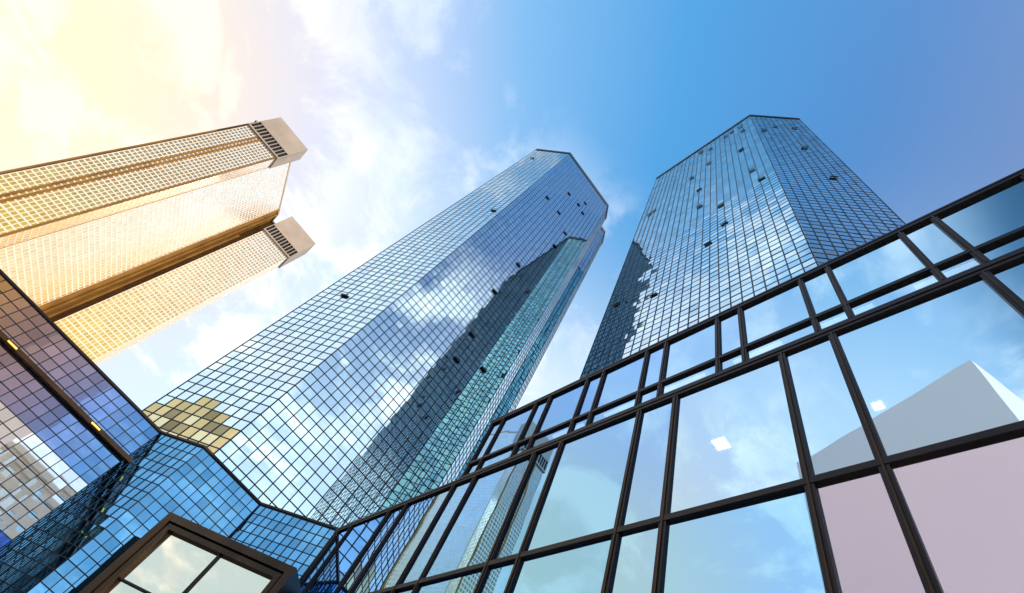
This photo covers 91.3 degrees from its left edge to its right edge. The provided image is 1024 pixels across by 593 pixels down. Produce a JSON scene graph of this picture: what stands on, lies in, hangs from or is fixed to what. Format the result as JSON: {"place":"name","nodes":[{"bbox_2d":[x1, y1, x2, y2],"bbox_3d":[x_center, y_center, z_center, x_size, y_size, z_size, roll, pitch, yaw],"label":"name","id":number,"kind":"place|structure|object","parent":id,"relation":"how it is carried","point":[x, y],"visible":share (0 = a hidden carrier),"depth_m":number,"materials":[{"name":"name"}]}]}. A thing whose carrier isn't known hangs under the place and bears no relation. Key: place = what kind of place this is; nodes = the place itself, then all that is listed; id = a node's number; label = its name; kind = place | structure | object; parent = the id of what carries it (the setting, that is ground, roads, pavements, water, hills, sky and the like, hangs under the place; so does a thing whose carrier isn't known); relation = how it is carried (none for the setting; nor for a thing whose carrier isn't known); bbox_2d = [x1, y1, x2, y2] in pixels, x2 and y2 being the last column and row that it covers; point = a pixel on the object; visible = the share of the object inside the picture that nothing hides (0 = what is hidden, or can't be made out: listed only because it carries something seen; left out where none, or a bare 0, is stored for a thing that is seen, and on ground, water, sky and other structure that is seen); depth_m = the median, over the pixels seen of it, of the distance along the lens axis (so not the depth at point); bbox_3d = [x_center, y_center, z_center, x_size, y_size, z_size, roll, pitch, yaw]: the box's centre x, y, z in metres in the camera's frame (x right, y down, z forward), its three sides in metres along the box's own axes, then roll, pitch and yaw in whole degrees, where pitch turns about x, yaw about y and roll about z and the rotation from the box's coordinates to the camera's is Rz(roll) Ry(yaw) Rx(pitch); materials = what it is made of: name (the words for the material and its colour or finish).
{"place":"outdoors","nodes":[
{"label":"outdoors","id":0,"kind":"place"},
{"bbox_2d":[142,149,608,527],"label":"glass skyscraper","id":1,"kind":"structure","parent":0,"point":[402,369],"depth_m":66.96,"materials":[{"name":"glass"}]},
{"bbox_2d":[221,441,237,456],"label":"window pane","id":2,"kind":"structure","parent":1,"relation":"in","point":[229,448],"depth_m":45.77,"materials":[{"name":"glass"}]},
{"bbox_2d":[230,450,246,465],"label":"window pane","id":3,"kind":"structure","parent":1,"relation":"in","point":[237,457],"depth_m":45.95,"materials":[{"name":"glass"}]},
{"bbox_2d":[232,432,248,447],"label":"window pane","id":4,"kind":"structure","parent":1,"relation":"in","point":[240,439],"depth_m":46.81,"materials":[{"name":"glass"}]},
{"bbox_2d":[239,458,254,474],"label":"window pane","id":5,"kind":"structure","parent":1,"relation":"in","point":[247,465],"depth_m":46.15,"materials":[{"name":"glass"}]},
{"bbox_2d":[240,440,256,455],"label":"window pane","id":6,"kind":"structure","parent":1,"relation":"in","point":[248,448],"depth_m":46.98,"materials":[{"name":"glass"}]},
{"bbox_2d":[243,424,257,438],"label":"window pane","id":7,"kind":"structure","parent":1,"relation":"in","point":[250,430],"depth_m":47.83,"materials":[{"name":"glass"}]},
{"bbox_2d":[247,467,263,482],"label":"window pane","id":8,"kind":"structure","parent":1,"relation":"in","point":[256,474],"depth_m":46.34,"materials":[{"name":"glass"}]},
{"bbox_2d":[249,449,264,464],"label":"window pane","id":9,"kind":"structure","parent":1,"relation":"in","point":[257,456],"depth_m":47.19,"materials":[{"name":"glass"}]},
{"bbox_2d":[250,432,265,446],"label":"window pane","id":10,"kind":"structure","parent":1,"relation":"in","point":[258,439],"depth_m":48.02,"materials":[{"name":"glass"}]},
{"bbox_2d":[252,415,266,429],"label":"window pane","id":11,"kind":"structure","parent":1,"relation":"in","point":[260,421],"depth_m":48.88,"materials":[{"name":"glass"}]},
{"bbox_2d":[256,476,271,491],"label":"window pane","id":12,"kind":"structure","parent":1,"relation":"in","point":[264,483],"depth_m":46.52,"materials":[{"name":"glass"}]},
{"bbox_2d":[258,458,272,473],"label":"window pane","id":13,"kind":"structure","parent":1,"relation":"in","point":[265,465],"depth_m":47.36,"materials":[{"name":"glass"}]},
{"bbox_2d":[259,441,273,455],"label":"window pane","id":14,"kind":"structure","parent":1,"relation":"in","point":[266,448],"depth_m":48.19,"materials":[{"name":"glass"}]},
{"bbox_2d":[261,424,274,438],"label":"window pane","id":15,"kind":"structure","parent":1,"relation":"in","point":[267,431],"depth_m":49.02,"materials":[{"name":"glass"}]},
{"bbox_2d":[262,408,275,421],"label":"window pane","id":16,"kind":"structure","parent":1,"relation":"in","point":[269,414],"depth_m":49.87,"materials":[{"name":"glass"}]},
{"bbox_2d":[264,485,279,500],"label":"window pane","id":17,"kind":"structure","parent":1,"relation":"in","point":[272,492],"depth_m":46.66,"materials":[{"name":"glass"}]},
{"bbox_2d":[266,466,280,481],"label":"window pane","id":18,"kind":"structure","parent":1,"relation":"in","point":[273,474],"depth_m":47.52,"materials":[{"name":"glass"}]},
{"bbox_2d":[267,449,281,463],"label":"window pane","id":19,"kind":"structure","parent":1,"relation":"in","point":[274,456],"depth_m":48.36,"materials":[{"name":"glass"}]},
{"bbox_2d":[268,432,283,446],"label":"window pane","id":20,"kind":"structure","parent":1,"relation":"in","point":[276,438],"depth_m":49.22,"materials":[{"name":"glass"}]},
{"bbox_2d":[270,416,283,429],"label":"window pane","id":21,"kind":"structure","parent":1,"relation":"in","point":[276,422],"depth_m":50.06,"materials":[{"name":"glass"}]},
{"bbox_2d":[271,400,284,413],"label":"window pane","id":22,"kind":"structure","parent":1,"relation":"in","point":[278,406],"depth_m":50.90,"materials":[{"name":"glass"}]},
{"bbox_2d":[273,493,288,508],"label":"window pane","id":23,"kind":"structure","parent":1,"relation":"in","point":[281,500],"depth_m":46.88,"materials":[{"name":"glass"}]},
{"bbox_2d":[274,475,288,490],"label":"window pane","id":24,"kind":"structure","parent":1,"relation":"in","point":[282,482],"depth_m":47.71,"materials":[{"name":"glass"}]},
{"bbox_2d":[275,457,289,472],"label":"window pane","id":25,"kind":"structure","parent":1,"relation":"in","point":[283,464],"depth_m":48.56,"materials":[{"name":"glass"}]},
{"bbox_2d":[277,440,290,454],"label":"window pane","id":26,"kind":"structure","parent":1,"relation":"in","point":[283,447],"depth_m":49.40,"materials":[{"name":"glass"}]},
{"bbox_2d":[278,424,291,438],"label":"window pane","id":27,"kind":"structure","parent":1,"relation":"in","point":[284,431],"depth_m":50.23,"materials":[{"name":"glass"}]},
{"bbox_2d":[283,483,297,498],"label":"window pane","id":28,"kind":"structure","parent":1,"relation":"in","point":[290,490],"depth_m":47.91,"materials":[{"name":"glass"}]},
{"bbox_2d":[284,466,297,480],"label":"window pane","id":29,"kind":"structure","parent":1,"relation":"in","point":[290,473],"depth_m":48.75,"materials":[{"name":"glass"}]},
{"bbox_2d":[284,449,298,463],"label":"window pane","id":30,"kind":"structure","parent":1,"relation":"in","point":[291,456],"depth_m":49.58,"materials":[{"name":"glass"}]},
{"bbox_2d":[285,432,299,446],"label":"window pane","id":31,"kind":"structure","parent":1,"relation":"in","point":[292,439],"depth_m":50.42,"materials":[{"name":"glass"}]},
{"bbox_2d":[291,492,304,507],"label":"window pane","id":32,"kind":"structure","parent":1,"relation":"in","point":[298,499],"depth_m":48.06,"materials":[{"name":"glass"}]},
{"bbox_2d":[292,474,305,489],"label":"window pane","id":33,"kind":"structure","parent":1,"relation":"in","point":[299,480],"depth_m":48.92,"materials":[{"name":"glass"}]},
{"bbox_2d":[292,457,305,471],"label":"window pane","id":34,"kind":"structure","parent":1,"relation":"in","point":[299,464],"depth_m":49.75,"materials":[{"name":"glass"}]},
{"bbox_2d":[293,440,306,454],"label":"window pane","id":35,"kind":"structure","parent":1,"relation":"in","point":[300,446],"depth_m":50.60,"materials":[{"name":"glass"}]},
{"bbox_2d":[299,500,312,515],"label":"window pane","id":36,"kind":"structure","parent":1,"relation":"in","point":[306,507],"depth_m":48.26,"materials":[{"name":"glass"}]},
{"bbox_2d":[299,482,313,497],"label":"window pane","id":37,"kind":"structure","parent":1,"relation":"in","point":[306,489],"depth_m":49.08,"materials":[{"name":"glass"}]},
{"bbox_2d":[300,465,313,479],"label":"window pane","id":38,"kind":"structure","parent":1,"relation":"in","point":[307,471],"depth_m":49.93,"materials":[{"name":"glass"}]},
{"bbox_2d":[308,491,321,505],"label":"window pane","id":39,"kind":"structure","parent":1,"relation":"in","point":[314,497],"depth_m":49.28,"materials":[{"name":"glass"}]},
{"bbox_2d":[308,473,321,487],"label":"window pane","id":40,"kind":"structure","parent":1,"relation":"in","point":[315,479],"depth_m":50.11,"materials":[{"name":"glass"}]},
{"bbox_2d":[316,498,328,513],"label":"window pane","id":41,"kind":"structure","parent":1,"relation":"in","point":[322,505],"depth_m":49.47,"materials":[{"name":"glass"}]},
{"bbox_2d":[323,507,336,521],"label":"window pane","id":42,"kind":"structure","parent":1,"relation":"in","point":[330,513],"depth_m":49.63,"materials":[{"name":"glass"}]},
{"bbox_2d":[324,489,336,503],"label":"window pane","id":43,"kind":"structure","parent":1,"relation":"in","point":[330,496],"depth_m":50.48,"materials":[{"name":"glass"}]},
{"bbox_2d":[143,150,606,523],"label":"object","id":44,"kind":"structure","parent":1,"relation":"in","point":[310,379],"depth_m":70.46,"materials":[{"name":"glass"}]},
{"bbox_2d":[0,0,1023,409],"label":"sky","id":45,"kind":"structure","parent":0,"point":[401,110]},
{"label":"pavement","id":46,"kind":"structure","parent":0,"visible":0},
{"bbox_2d":[79,512,301,592],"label":"entrance portal","id":47,"kind":"object","parent":46,"relation":"on","point":[170,552],"visible":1,"depth_m":26.39,"materials":[{"name":"brown metal"}]},
{"bbox_2d":[104,580,144,592],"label":"window pane","id":48,"kind":"structure","parent":47,"relation":"in","point":[119,586],"depth_m":25.20,"materials":[{"name":"glass"}]},
{"bbox_2d":[122,532,217,592],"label":"window pane","id":49,"kind":"structure","parent":47,"relation":"in","point":[172,564],"depth_m":26.38,"materials":[{"name":"glass"}]},
{"bbox_2d":[186,556,271,592],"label":"window pane","id":50,"kind":"structure","parent":47,"relation":"in","point":[225,575],"depth_m":26.00,"materials":[{"name":"glass"}]},
{"bbox_2d":[299,168,1023,592],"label":"glass facade building","id":51,"kind":"structure","parent":46,"relation":"on","point":[851,422],"depth_m":15.07,"materials":[{"name":"brown metal"}]},
{"bbox_2d":[301,528,348,590],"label":"window pane","id":52,"kind":"structure","parent":51,"relation":"in","point":[341,534],"depth_m":30.37,"materials":[{"name":"blue glass"}]},
{"bbox_2d":[306,513,386,592],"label":"window pane","id":53,"kind":"structure","parent":51,"relation":"in","point":[340,562],"depth_m":28.43,"materials":[{"name":"blue glass"}]},
{"bbox_2d":[337,507,402,592],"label":"window pane","id":54,"kind":"structure","parent":51,"relation":"in","point":[346,586],"depth_m":26.65,"materials":[{"name":"blue glass"}]},
{"bbox_2d":[352,488,449,592],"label":"window pane","id":55,"kind":"structure","parent":51,"relation":"in","point":[389,563],"depth_m":24.90,"materials":[{"name":"blue glass"}]},
{"bbox_2d":[401,480,470,583],"bbox_3d":[-3.389,10.903,23.594,1.410,5.780,0.002,-33,-79,32],"label":"window pane","id":56,"kind":"structure","parent":51,"relation":"in","point":[435,534],"depth_m":23.35,"materials":[{"name":"blue glass"}]},
{"bbox_2d":[417,569,482,592],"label":"window pane","id":57,"kind":"structure","parent":51,"relation":"in","point":[464,583],"depth_m":18.95,"materials":[{"name":"blue glass"}]},
{"bbox_2d":[424,457,530,577],"bbox_3d":[-1.328,9.575,22.072,3.880,5.780,0.034,-33,-79,32],"label":"window pane","id":58,"kind":"structure","parent":51,"relation":"in","point":[470,540],"depth_m":21.75,"materials":[{"name":"blue glass"}]},
{"bbox_2d":[475,422,500,459],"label":"window pane","id":59,"kind":"structure","parent":51,"relation":"in","point":[493,430],"depth_m":28.63,"materials":[{"name":"blue glass"}]},
{"bbox_2d":[480,448,513,468],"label":"window pane","id":60,"kind":"structure","parent":51,"relation":"in","point":[505,454],"depth_m":25.85,"materials":[{"name":"blue glass"}]},
{"bbox_2d":[480,561,514,592],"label":"window pane","id":61,"kind":"structure","parent":51,"relation":"in","point":[497,577],"depth_m":17.53,"materials":[{"name":"blue glass"}]},
{"bbox_2d":[488,406,533,453],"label":"window pane","id":62,"kind":"structure","parent":51,"relation":"in","point":[513,426],"depth_m":27.66,"materials":[{"name":"blue glass"}]},
{"bbox_2d":[494,445,557,558],"bbox_3d":[0.732,8.248,20.550,1.410,5.780,0.006,-33,-79,32],"label":"window pane","id":63,"kind":"structure","parent":51,"relation":"in","point":[512,539],"depth_m":20.24,"materials":[{"name":"blue glass"}]},
{"bbox_2d":[522,400,547,439],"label":"window pane","id":64,"kind":"structure","parent":51,"relation":"in","point":[531,427],"depth_m":26.70,"materials":[{"name":"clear glass"}]},
{"bbox_2d":[531,424,569,447],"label":"window pane","id":65,"kind":"structure","parent":51,"relation":"in","point":[561,431],"depth_m":23.92,"materials":[{"name":"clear glass"}]},
{"bbox_2d":[511,537,611,592],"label":"window pane","id":66,"kind":"structure","parent":51,"relation":"in","point":[579,568],"depth_m":15.62,"materials":[{"name":"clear glass"}]},
{"bbox_2d":[538,382,584,432],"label":"window pane","id":67,"kind":"structure","parent":51,"relation":"in","point":[562,407],"depth_m":25.71,"materials":[{"name":"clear glass"}]},
{"bbox_2d":[572,416,587,430],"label":"window pane","id":68,"kind":"structure","parent":51,"relation":"in","point":[580,423],"depth_m":22.98,"materials":[{"name":"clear glass"}]},
{"bbox_2d":[526,414,635,550],"bbox_3d":[2.792,6.921,19.027,3.880,5.780,0.004,-33,-79,32],"label":"window pane","id":69,"kind":"structure","parent":51,"relation":"in","point":[582,497],"depth_m":18.64,"materials":[{"name":"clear glass"}]},
{"bbox_2d":[578,374,601,415],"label":"window pane","id":70,"kind":"structure","parent":51,"relation":"in","point":[586,405],"depth_m":24.77,"materials":[{"name":"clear glass"}]},
{"bbox_2d":[591,396,635,422],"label":"window pane","id":71,"kind":"structure","parent":51,"relation":"in","point":[626,404],"depth_m":21.98,"materials":[{"name":"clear glass"}]},
{"bbox_2d":[596,354,644,407],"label":"window pane","id":72,"kind":"structure","parent":51,"relation":"in","point":[623,380],"depth_m":23.76,"materials":[{"name":"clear glass"}]},
{"bbox_2d":[610,525,657,592],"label":"window pane","id":73,"kind":"structure","parent":51,"relation":"in","point":[635,559],"depth_m":14.02,"materials":[{"name":"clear glass"}]},
{"bbox_2d":[622,400,671,525],"bbox_3d":[4.852,5.593,17.505,1.410,5.780,0.005,-33,-79,32],"label":"window pane","id":74,"kind":"structure","parent":51,"relation":"in","point":[644,496],"depth_m":17.10,"materials":[{"name":"clear glass"}]},
{"bbox_2d":[640,387,656,402],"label":"window pane","id":75,"kind":"structure","parent":51,"relation":"in","point":[650,394],"depth_m":21.04,"materials":[{"name":"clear glass"}]},
{"bbox_2d":[643,345,663,387],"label":"window pane","id":76,"kind":"structure","parent":51,"relation":"in","point":[655,356],"depth_m":22.81,"materials":[{"name":"blue glass"}]},
{"bbox_2d":[662,363,714,393],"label":"window pane","id":77,"kind":"structure","parent":51,"relation":"in","point":[708,370],"depth_m":20.04,"materials":[{"name":"blue glass"}]},
{"bbox_2d":[664,322,714,378],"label":"window pane","id":78,"kind":"structure","parent":51,"relation":"in","point":[697,347],"depth_m":21.82,"materials":[{"name":"blue glass"}]},
{"bbox_2d":[720,311,739,354],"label":"window pane","id":79,"kind":"structure","parent":51,"relation":"in","point":[729,327],"depth_m":20.87,"materials":[{"name":"blue glass"}]},
{"bbox_2d":[721,352,741,369],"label":"window pane","id":80,"kind":"structure","parent":51,"relation":"in","point":[732,360],"depth_m":19.10,"materials":[{"name":"blue glass"}]},
{"bbox_2d":[669,358,801,512],"bbox_3d":[6.912,4.266,15.983,3.880,5.780,0.001,-33,-79,32],"label":"window pane","id":81,"kind":"structure","parent":51,"relation":"in","point":[735,436],"depth_m":15.50,"materials":[{"name":"blue glass"}]},
{"bbox_2d":[662,488,825,592],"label":"window pane","id":82,"kind":"structure","parent":51,"relation":"in","point":[766,545],"depth_m":12.16,"materials":[{"name":"blue glass"}]},
{"bbox_2d":[743,283,808,342],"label":"window pane","id":83,"kind":"structure","parent":51,"relation":"in","point":[786,307],"depth_m":19.87,"materials":[{"name":"blue glass"}]},
{"bbox_2d":[747,323,813,358],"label":"window pane","id":84,"kind":"structure","parent":51,"relation":"in","point":[807,329],"depth_m":18.10,"materials":[{"name":"blue glass"}]},
{"bbox_2d":[803,270,840,313],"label":"window pane","id":85,"kind":"structure","parent":51,"relation":"in","point":[820,290],"depth_m":18.92,"materials":[{"name":"blue glass"}]},
{"bbox_2d":[786,338,873,474],"bbox_3d":[8.972,2.938,14.461,1.410,5.780,0.004,-33,-79,32],"label":"window pane","id":86,"kind":"structure","parent":51,"relation":"in","point":[835,437],"depth_m":13.95,"materials":[{"name":"blue glass"}]},
{"bbox_2d":[818,309,847,328],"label":"window pane","id":87,"kind":"structure","parent":51,"relation":"in","point":[838,316],"depth_m":17.17,"materials":[{"name":"blue glass"}]},
{"bbox_2d":[816,469,924,592],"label":"window pane","id":88,"kind":"structure","parent":51,"relation":"in","point":[870,551],"depth_m":10.44,"materials":[{"name":"pink glass"}]},
{"bbox_2d":[831,236,925,300],"bbox_3d":[13.002,-1.003,17.979,2.380,3.200,0.001,-33,-79,32],"label":"window pane","id":89,"kind":"structure","parent":51,"relation":"in","point":[889,261],"depth_m":17.93,"materials":[{"name":"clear glass"}]},
{"bbox_2d":[850,272,937,314],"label":"window pane","id":90,"kind":"structure","parent":51,"relation":"in","point":[925,280],"depth_m":16.17,"materials":[{"name":"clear glass"}]},
{"bbox_2d":[837,277,1023,455],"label":"window pane","id":91,"kind":"structure","parent":51,"relation":"in","point":[949,364],"depth_m":12.69,"materials":[{"name":"blue glass"}]},
{"bbox_2d":[905,221,964,263],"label":"window pane","id":92,"kind":"structure","parent":51,"relation":"in","point":[931,240],"depth_m":16.98,"materials":[{"name":"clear glass"}]},
{"bbox_2d":[891,432,1023,592],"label":"window pane","id":93,"kind":"structure","parent":51,"relation":"in","point":[965,505],"depth_m":9.56,"materials":[{"name":"pink glass"}]},
{"bbox_2d":[939,255,979,277],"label":"window pane","id":94,"kind":"structure","parent":51,"relation":"in","point":[966,263],"depth_m":15.23,"materials":[{"name":"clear glass"}]},
{"bbox_2d":[938,179,1023,246],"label":"window pane","id":95,"kind":"structure","parent":51,"relation":"in","point":[999,212],"depth_m":16.30,"materials":[{"name":"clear glass"}]},
{"bbox_2d":[980,233,1023,259],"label":"window pane","id":96,"kind":"structure","parent":51,"relation":"in","point":[1017,242],"depth_m":14.64,"materials":[{"name":"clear glass"}]},
{"bbox_2d":[991,260,1023,300],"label":"window pane","id":97,"kind":"structure","parent":51,"relation":"in","point":[1012,275],"depth_m":13.57,"materials":[{"name":"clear glass"}]},
{"label":"ground","id":98,"kind":"structure","parent":0,"visible":0},
{"bbox_2d":[0,117,315,364],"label":"office tower","id":99,"kind":"structure","parent":98,"relation":"on","point":[105,255],"depth_m":148.72,"materials":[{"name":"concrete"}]},
{"bbox_2d":[0,269,337,592],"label":"podium building","id":100,"kind":"structure","parent":98,"relation":"on","point":[101,471],"depth_m":31.78,"materials":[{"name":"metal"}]},
{"bbox_2d":[579,114,905,378],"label":"glass skyscraper","id":101,"kind":"structure","parent":98,"relation":"on","point":[747,207],"depth_m":72.02,"materials":[{"name":"glass"}]},
{"bbox_2d":[581,116,904,377],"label":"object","id":102,"kind":"structure","parent":101,"relation":"in","point":[783,179],"depth_m":71.78,"materials":[{"name":"glass"}]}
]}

